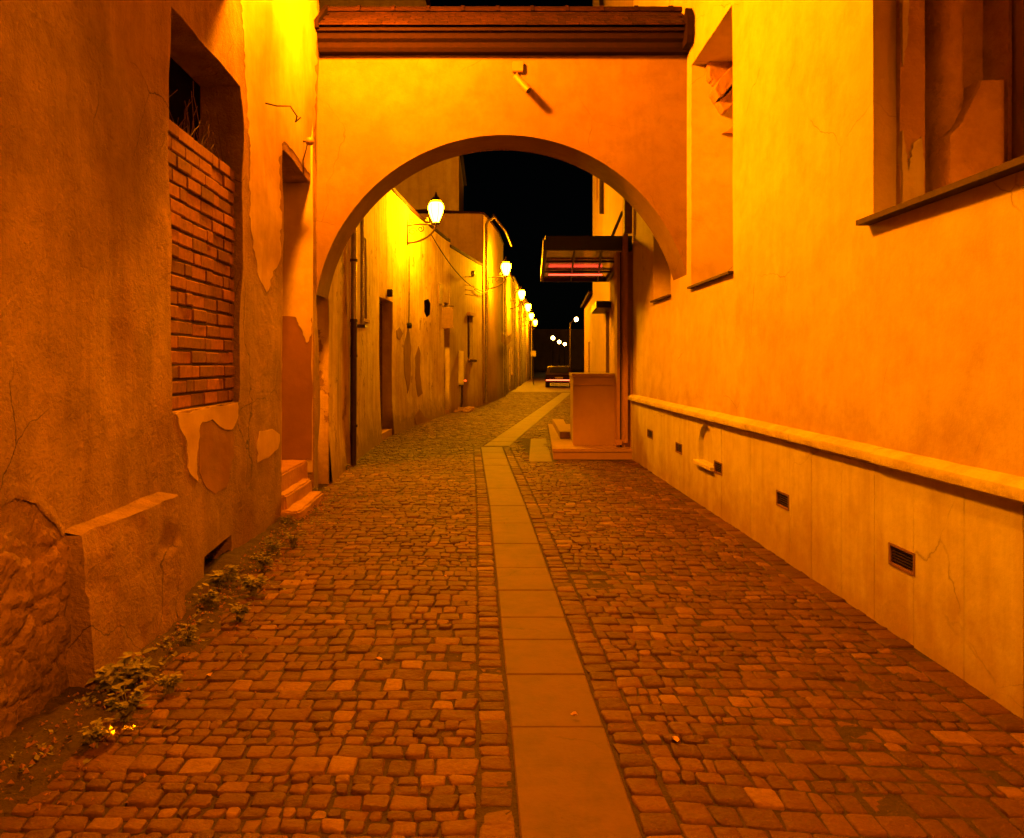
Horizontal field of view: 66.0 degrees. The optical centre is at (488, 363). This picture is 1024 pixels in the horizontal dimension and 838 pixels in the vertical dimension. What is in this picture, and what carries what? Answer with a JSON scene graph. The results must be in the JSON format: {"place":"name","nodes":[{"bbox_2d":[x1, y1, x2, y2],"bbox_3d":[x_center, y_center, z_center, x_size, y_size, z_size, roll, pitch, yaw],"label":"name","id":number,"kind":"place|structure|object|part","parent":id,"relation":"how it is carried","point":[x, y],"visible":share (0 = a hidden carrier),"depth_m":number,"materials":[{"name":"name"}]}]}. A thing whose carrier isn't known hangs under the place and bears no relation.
{"place":"outdoors","nodes":[
{"label":"outdoors","id":0,"kind":"place"},
{"bbox_2d":[204,442,331,561],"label":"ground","id":1,"kind":"structure","parent":0,"point":[330,471],"depth_m":12.71,"materials":[{"name":"brown soil"}]},
{"bbox_2d":[0,0,323,738],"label":"plastered house","id":2,"kind":"structure","parent":1,"relation":"on","point":[159,394],"depth_m":4.62,"materials":[{"name":"orange paint"}]},
{"bbox_2d":[169,81,226,163],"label":"dry twigs","id":3,"kind":"object","parent":2,"relation":"on","point":[188,129],"visible":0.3,"depth_m":6.01,"materials":[{"name":"brown plant"}]},
{"bbox_2d":[265,102,300,121],"bbox_3d":[-1.991,-2.489,7.777,0.125,0.145,0.832,0,0,9],"label":"iron hook","id":4,"kind":"object","parent":2,"relation":"attached to","point":[296,119],"visible":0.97,"depth_m":7.67,"materials":[{"name":"black metal"}]},
{"bbox_2d":[302,137,313,173],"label":"wall lamp","id":5,"kind":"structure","parent":2,"relation":"attached to","point":[309,141],"depth_m":8.84,"materials":[{"name":"white plastic"}]},
{"bbox_2d":[316,130,450,483],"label":"stained house","id":6,"kind":"structure","parent":1,"relation":"on","point":[384,371],"depth_m":16.73,"materials":[{"name":"yellow paint"}]},
{"bbox_2d":[379,301,381,426],"bbox_3d":[-2.456,0.112,16.908,0.080,2.977,1.504,0,0,3],"label":"door","id":7,"kind":"structure","parent":6,"relation":"in","point":[380,303],"depth_m":17.61,"materials":[{"name":"brown wood"}]},
{"bbox_2d":[387,289,393,296],"bbox_3d":[-2.139,-1.531,17.104,0.140,0.154,0.180,0,0,0],"label":"door lamp","id":8,"kind":"object","parent":6,"relation":"attached to","point":[390,292],"visible":1,"depth_m":17.01,"materials":[{"name":"metal"}]},
{"bbox_2d":[407,214,411,327],"bbox_3d":[-1.960,-2.285,19.517,0.129,2.830,0.129,0,0,22],"label":"hanging cable","id":9,"kind":"object","parent":6,"relation":"attached to","point":[409,325],"visible":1,"depth_m":19.51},
{"bbox_2d":[407,192,443,245],"bbox_3d":[-1.553,-3.578,19.462,0.921,1.315,0.380,0,0,5],"label":"wall lantern","id":10,"kind":"object","parent":6,"relation":"attached to","point":[435,207],"depth_m":19.39,"materials":[{"name":"glass"}]},
{"bbox_2d":[438,283,441,304],"bbox_3d":[-1.452,-2.093,23.743,0.040,0.611,0.473,0,0,8],"label":"wall plaque","id":11,"kind":"object","parent":6,"relation":"attached to","point":[439,293],"depth_m":23.54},
{"bbox_2d":[442,306,453,327],"bbox_3d":[-1.256,-1.425,24.108,0.390,0.683,0.030,0,0,0],"label":"hanging board","id":12,"kind":"object","parent":6,"relation":"attached to","point":[447,317],"visible":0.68,"depth_m":24.09,"materials":[{"name":"metal"}]},
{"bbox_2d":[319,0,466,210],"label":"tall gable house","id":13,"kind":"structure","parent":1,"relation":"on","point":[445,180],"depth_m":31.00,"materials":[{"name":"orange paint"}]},
{"bbox_2d":[450,244,483,412],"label":"olive house","id":14,"kind":"structure","parent":1,"relation":"on","point":[466,336],"depth_m":27.60,"materials":[{"name":"paint"}]},
{"bbox_2d":[467,316,468,358],"bbox_3d":[-0.814,-0.945,28.174,0.079,1.551,0.860,0,0,11],"label":"window","id":15,"kind":"structure","parent":14,"relation":"in","point":[467,316],"depth_m":28.54,"materials":[{"name":"brown glass"}]},
{"bbox_2d":[465,271,474,295],"bbox_3d":[-0.651,-2.777,27.333,0.382,0.877,0.152,0,0,0],"label":"cable bracket","id":16,"kind":"object","parent":14,"relation":"attached to","point":[472,273],"visible":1,"depth_m":27.32,"materials":[{"name":"metal"}]},
{"bbox_2d":[431,235,492,291],"bbox_3d":[-0.714,-3.110,26.298,0.029,1.010,8.784,0,0,12],"label":"overhead cable","id":17,"kind":"object","parent":16,"relation":"attached to","point":[454,269],"visible":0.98,"depth_m":24.52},
{"bbox_2d":[503,259,513,395],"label":"garlanded house","id":18,"kind":"structure","parent":1,"relation":"on","point":[508,290],"depth_m":42.48,"materials":[{"name":"yellow paint"}]},
{"bbox_2d":[501,332,510,344],"bbox_3d":[0.907,-1.251,38.650,0.042,0.748,8.730,0,0,5],"label":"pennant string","id":19,"kind":"object","parent":18,"relation":"attached to","point":[502,336],"visible":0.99,"depth_m":37.78,"materials":[{"name":"fabric"}]},
{"bbox_2d":[508,286,524,308],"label":"wall lantern","id":20,"kind":"object","parent":18,"relation":"attached to","point":[521,293],"depth_m":42.89,"materials":[{"name":"glass"}]},
{"bbox_2d":[530,329,583,370],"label":"distant building","id":21,"kind":"structure","parent":1,"relation":"on","point":[544,342],"depth_m":170.00,"materials":[{"name":"brown paint"}]},
{"bbox_2d":[541,0,632,458],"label":"cream porch building","id":22,"kind":"structure","parent":1,"relation":"on","point":[599,425],"depth_m":13.75,"materials":[{"name":"beige paint"}]},
{"bbox_2d":[581,291,592,372],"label":"lit house","id":23,"kind":"structure","parent":1,"relation":"on","point":[587,304],"depth_m":29.40,"materials":[{"name":"orange paint"}]},
{"bbox_2d":[628,0,1023,719],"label":"ochre plastered house","id":24,"kind":"structure","parent":1,"relation":"on","point":[828,360],"depth_m":5.15,"materials":[{"name":"paint"}]},
{"bbox_2d":[314,5,693,298],"bbox_3d":[0.175,-2.708,10.032,4.590,3.708,1.383,0,0,0],"label":"street archway","id":25,"kind":"object","parent":24,"relation":"attached to","point":[405,92],"visible":1,"depth_m":9.72,"materials":[{"name":"plaster"},{"name":"dark clay tile"}]},
{"bbox_2d":[512,61,530,93],"bbox_3d":[0.407,-3.479,9.580,0.225,0.462,0.319,0,0,0],"label":"security camera","id":26,"kind":"object","parent":25,"relation":"attached to","point":[517,67],"visible":1,"depth_m":9.52,"materials":[{"name":"white plastic"}]},
{"bbox_2d":[856,0,1023,225],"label":"gothic window","id":27,"kind":"structure","parent":24,"relation":"in","point":[960,78],"depth_m":4.91,"materials":[{"name":"wood"}]},
{"bbox_2d":[430,0,592,328],"label":"sky","id":28,"kind":"structure","parent":0,"point":[534,196],"materials":[{"name":"black"}]},
{"bbox_2d":[0,392,1023,837],"bbox_3d":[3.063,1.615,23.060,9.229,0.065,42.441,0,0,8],"label":"cobblestone paving","id":29,"kind":"structure","parent":0,"point":[458,768],"depth_m":3.86,"materials":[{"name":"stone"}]},
{"bbox_2d":[100,725,117,736],"bbox_3d":[-1.613,1.544,3.313,0.091,0.023,0.070,0,0,0],"label":"crumpled wrapper","id":30,"kind":"object","parent":29,"relation":"on","point":[110,729],"visible":0.65,"depth_m":3.32,"materials":[{"name":"metal"}]},
{"bbox_2d":[0,508,315,835],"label":"soil strip","id":31,"kind":"object","parent":29,"relation":"on","point":[56,711],"visible":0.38,"depth_m":3.60,"materials":[{"name":"brown soil"}]},
{"bbox_2d":[77,717,113,748],"bbox_3d":[-1.644,1.546,3.282,0.122,0.111,0.120,0,0,23],"label":"weed plant","id":32,"kind":"object","parent":31,"relation":"on","point":[96,732],"visible":0.98,"depth_m":3.27,"materials":[{"name":"green plant"}]},
{"bbox_2d":[85,651,141,692],"bbox_3d":[-1.799,1.513,3.813,0.233,0.177,0.254,0,0,0],"label":"weed plant","id":33,"kind":"object","parent":31,"relation":"on","point":[114,678],"visible":0.93,"depth_m":3.78,"materials":[{"name":"green plant"}]},
{"bbox_2d":[104,679,150,721],"bbox_3d":[-1.627,1.525,3.537,0.174,0.152,0.174,0,0,31],"label":"weed plant","id":34,"kind":"object","parent":31,"relation":"on","point":[118,704],"visible":1,"depth_m":3.52,"materials":[{"name":"green plant"}]},
{"bbox_2d":[118,648,157,686],"bbox_3d":[-1.741,1.525,3.905,0.187,0.153,0.226,0,0,0],"label":"weed plant","id":35,"kind":"object","parent":31,"relation":"on","point":[146,666],"visible":0.64,"depth_m":3.91,"materials":[{"name":"green plant"}]},
{"bbox_2d":[8,495,346,771],"bbox_3d":[-1.724,1.558,6.151,0.696,0.023,6.302,0,0,0],"label":"ground cover","id":36,"kind":"object","parent":31,"relation":"on","point":[37,757],"visible":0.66,"depth_m":4.39,"materials":[{"name":"green plant"}]},
{"bbox_2d":[121,725,136,729],"bbox_3d":[-1.526,1.547,3.347,0.052,0.011,0.040,0,0,0],"label":"crumpled wrapper","id":37,"kind":"object","parent":36,"relation":"on","point":[126,727],"visible":1,"depth_m":3.34,"materials":[{"name":"metal"}]},
{"bbox_2d":[177,624,198,644],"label":"weed plant","id":38,"kind":"object","parent":31,"relation":"on","point":[189,635],"visible":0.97,"depth_m":4.46,"materials":[{"name":"green plant"}]},
{"bbox_2d":[194,583,219,605],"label":"weed plant","id":39,"kind":"object","parent":31,"relation":"on","point":[211,598],"visible":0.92,"depth_m":5.11,"materials":[{"name":"green plant"}]},
{"bbox_2d":[205,564,239,585],"bbox_3d":[-1.869,1.516,5.587,0.226,0.172,0.239,0,0,37],"label":"weed plant","id":40,"kind":"object","parent":31,"relation":"on","point":[217,576],"visible":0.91,"depth_m":5.58,"materials":[{"name":"green plant"}]},
{"bbox_2d":[253,553,275,568],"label":"weed plant","id":41,"kind":"object","parent":31,"relation":"on","point":[263,561],"visible":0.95,"depth_m":6.07,"materials":[{"name":"green plant"}]},
{"bbox_2d":[263,535,282,553],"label":"weed plant","id":42,"kind":"object","parent":31,"relation":"on","point":[273,548],"visible":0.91,"depth_m":6.58,"materials":[{"name":"green plant"}]},
{"bbox_2d":[281,513,294,523],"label":"weed plant","id":43,"kind":"object","parent":31,"relation":"on","point":[286,520],"visible":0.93,"depth_m":7.70,"materials":[{"name":"green plant"}]},
{"bbox_2d":[155,671,182,694],"bbox_3d":[-1.549,1.551,3.829,0.128,0.101,0.120,0,0,-32],"label":"weed plant","id":44,"kind":"object","parent":29,"relation":"on","point":[173,680],"visible":1,"depth_m":3.82,"materials":[{"name":"green plant"}]},
{"bbox_2d":[229,602,251,621],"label":"weed plant","id":45,"kind":"object","parent":29,"relation":"on","point":[244,608],"visible":1,"depth_m":4.86,"materials":[{"name":"green plant"}]},
{"bbox_2d":[239,573,268,595],"bbox_3d":[-1.615,1.527,5.398,0.200,0.150,0.212,0,0,0],"label":"weed plant","id":46,"kind":"object","parent":29,"relation":"on","point":[254,587],"visible":1,"depth_m":5.39,"materials":[{"name":"green plant"}]},
{"bbox_2d":[284,530,303,547],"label":"weed plant","id":47,"kind":"object","parent":29,"relation":"on","point":[292,540],"visible":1,"depth_m":6.87,"materials":[{"name":"green plant"}]},
{"bbox_2d":[0,492,916,809],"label":"gravel litter","id":48,"kind":"object","parent":29,"relation":"on","point":[26,770],"visible":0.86,"depth_m":4.07,"materials":[{"name":"gravel"}]},
{"bbox_2d":[458,351,466,406],"bbox_3d":[-0.928,0.592,26.567,0.414,2.030,0.365,0,0,0],"label":"meter cabinet","id":49,"kind":"object","parent":29,"relation":"on","point":[461,380],"visible":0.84,"depth_m":26.39,"materials":[{"name":"metal"}]},
{"bbox_2d":[454,406,473,412],"bbox_3d":[-0.842,1.538,26.309,0.730,0.159,1.450,0,0,0],"label":"rubble pile","id":50,"kind":"object","parent":29,"relation":"on","point":[466,409],"visible":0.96,"depth_m":26.03,"materials":[{"name":"stone"}]},
{"bbox_2d":[512,275,519,389],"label":"orange house","id":51,"kind":"structure","parent":0,"point":[516,353],"depth_m":51.66,"materials":[{"name":"brown paint"}]},
{"bbox_2d":[517,301,530,319],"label":"wall lantern","id":52,"kind":"object","parent":51,"relation":"attached to","point":[527,306],"depth_m":52.70,"materials":[{"name":"glass"}]},
{"bbox_2d":[520,299,525,384],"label":"pale house","id":53,"kind":"structure","parent":0,"point":[522,349],"depth_m":63.04,"materials":[{"name":"green paint"}]},
{"bbox_2d":[522,310,533,326],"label":"wall lantern","id":54,"kind":"object","parent":53,"relation":"attached to","point":[531,315],"depth_m":62.63,"materials":[{"name":"glass"}]},
{"bbox_2d":[511,371,583,391],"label":"road","id":55,"kind":"structure","parent":0,"point":[539,385],"depth_m":57.20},
{"bbox_2d":[416,209,511,404],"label":"brown house","id":56,"kind":"structure","parent":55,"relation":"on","point":[475,235],"depth_m":30.55,"materials":[{"name":"paint"}]},
{"bbox_2d":[488,257,510,289],"bbox_3d":[0.445,-3.578,31.232,0.921,1.315,0.380,0,0,8],"label":"wall lantern","id":57,"kind":"object","parent":56,"relation":"attached to","point":[506,267],"depth_m":31.14,"materials":[{"name":"metal"}]},
{"bbox_2d":[522,298,531,381],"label":"end house","id":58,"kind":"structure","parent":55,"relation":"on","point":[527,354],"depth_m":72.59,"materials":[{"name":"brown paint"}]},
{"bbox_2d":[527,318,536,331],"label":"wall lantern","id":59,"kind":"object","parent":58,"relation":"attached to","point":[535,321],"depth_m":72.39,"materials":[{"name":"metal"}]},
{"bbox_2d":[531,342,535,383],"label":"street sign","id":60,"kind":"object","parent":55,"relation":"on","point":[533,353],"visible":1,"depth_m":59.97,"materials":[{"name":"metal"}]},
{"bbox_2d":[551,336,554,365],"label":"lamp post","id":61,"kind":"object","parent":55,"relation":"on","point":[552,337],"visible":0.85,"depth_m":111.96,"materials":[{"name":"metal"}]},
{"bbox_2d":[546,366,571,386],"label":"red car","id":62,"kind":"object","parent":55,"relation":"on","point":[557,374],"visible":0.69,"depth_m":52.09,"materials":[{"name":"paint"}]},
{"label":"rear window","id":63,"kind":"part","parent":62,"relation":"part of","materials":[{"name":"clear glass"}]},
{"bbox_2d":[558,340,560,365],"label":"lamp post","id":64,"kind":"object","parent":55,"relation":"on","point":[559,341],"visible":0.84,"depth_m":127.93,"materials":[{"name":"metal"}]},
{"bbox_2d":[569,317,577,366],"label":"tall street lamp","id":65,"kind":"object","parent":55,"relation":"on","point":[576,319],"visible":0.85,"depth_m":65.94,"materials":[{"name":"metal"}]},
{"bbox_2d":[481,393,641,837],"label":"flagstone path","id":66,"kind":"structure","parent":0,"point":[548,690],"depth_m":3.78,"materials":[{"name":"grey stone"}]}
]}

